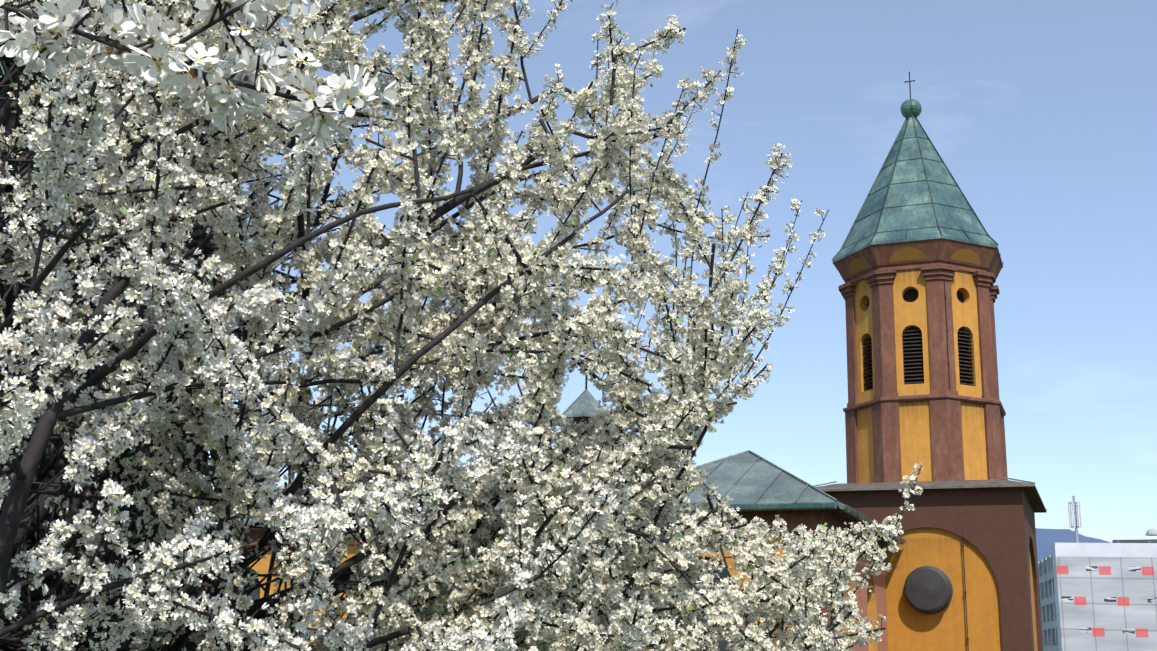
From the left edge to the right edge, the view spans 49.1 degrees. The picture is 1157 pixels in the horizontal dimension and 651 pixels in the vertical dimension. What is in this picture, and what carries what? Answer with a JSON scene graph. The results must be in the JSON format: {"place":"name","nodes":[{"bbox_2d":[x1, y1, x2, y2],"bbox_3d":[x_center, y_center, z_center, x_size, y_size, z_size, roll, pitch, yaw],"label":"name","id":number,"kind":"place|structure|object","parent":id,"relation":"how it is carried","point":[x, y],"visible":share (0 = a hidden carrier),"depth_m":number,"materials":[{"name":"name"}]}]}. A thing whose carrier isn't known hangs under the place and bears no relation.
{"place":"outdoors","nodes":[
{"label":"outdoors","id":0,"kind":"place"},
{"bbox_2d":[0,0,258,641],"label":"spruce","id":1,"kind":"object","parent":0,"point":[4,91],"depth_m":10.44,"materials":[{"name":"green plant"}]},
{"bbox_2d":[0,0,921,650],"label":"plum tree branches","id":2,"kind":"object","parent":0,"point":[36,480],"visible":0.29,"depth_m":3.52,"materials":[{"name":"plant"}]},
{"bbox_2d":[0,0,396,148],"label":"plum blossom","id":3,"kind":"object","parent":2,"relation":"attached to","point":[223,99],"visible":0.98,"depth_m":1.10,"materials":[{"name":"white plant"}]},
{"bbox_2d":[0,0,648,650],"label":"plum blossom","id":4,"kind":"object","parent":2,"relation":"on","point":[24,412],"visible":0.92,"depth_m":2.78,"materials":[{"name":"white plant"}]},
{"bbox_2d":[2,0,906,650],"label":"young plum leaves","id":5,"kind":"object","parent":2,"relation":"on","point":[288,298],"visible":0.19,"depth_m":3.44,"materials":[{"name":"green plant"}]},
{"bbox_2d":[0,0,923,650],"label":"blossoming tree","id":6,"kind":"object","parent":2,"relation":"attached to","point":[602,584],"visible":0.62,"depth_m":3.60,"materials":[{"name":"white plant"}]},
{"bbox_2d":[189,366,905,650],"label":"church nave","id":7,"kind":"structure","parent":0,"point":[751,484],"depth_m":24.42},
{"bbox_2d":[0,0,1156,542],"label":"sky","id":8,"kind":"structure","parent":0,"point":[1042,113],"materials":[{"name":"blue"}]},
{"bbox_2d":[814,72,1046,650],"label":"church tower","id":9,"kind":"structure","parent":0,"point":[918,263],"depth_m":29.82,"materials":[{"name":"orange paint"}]},
{"bbox_2d":[1036,528,1110,560],"bbox_3d":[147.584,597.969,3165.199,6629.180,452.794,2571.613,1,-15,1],"label":"distant hills","id":10,"kind":"structure","parent":0,"point":[1046,539],"depth_m":3328.37,"materials":[{"name":"blue"}]},
{"bbox_2d":[1038,539,1156,650],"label":"scaffolded building","id":11,"kind":"structure","parent":0,"point":[1098,596],"depth_m":108.17,"materials":[{"name":"concrete"}]},
{"bbox_2d":[1068,496,1081,542],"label":"telecom mast","id":12,"kind":"object","parent":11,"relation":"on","point":[1077,520],"visible":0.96,"depth_m":240.79,"materials":[{"name":"silver metal"}]},
{"bbox_2d":[1112,529,1156,542],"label":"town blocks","id":13,"kind":"structure","parent":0,"point":[1151,532],"depth_m":195.07,"materials":[{"name":"grey"}]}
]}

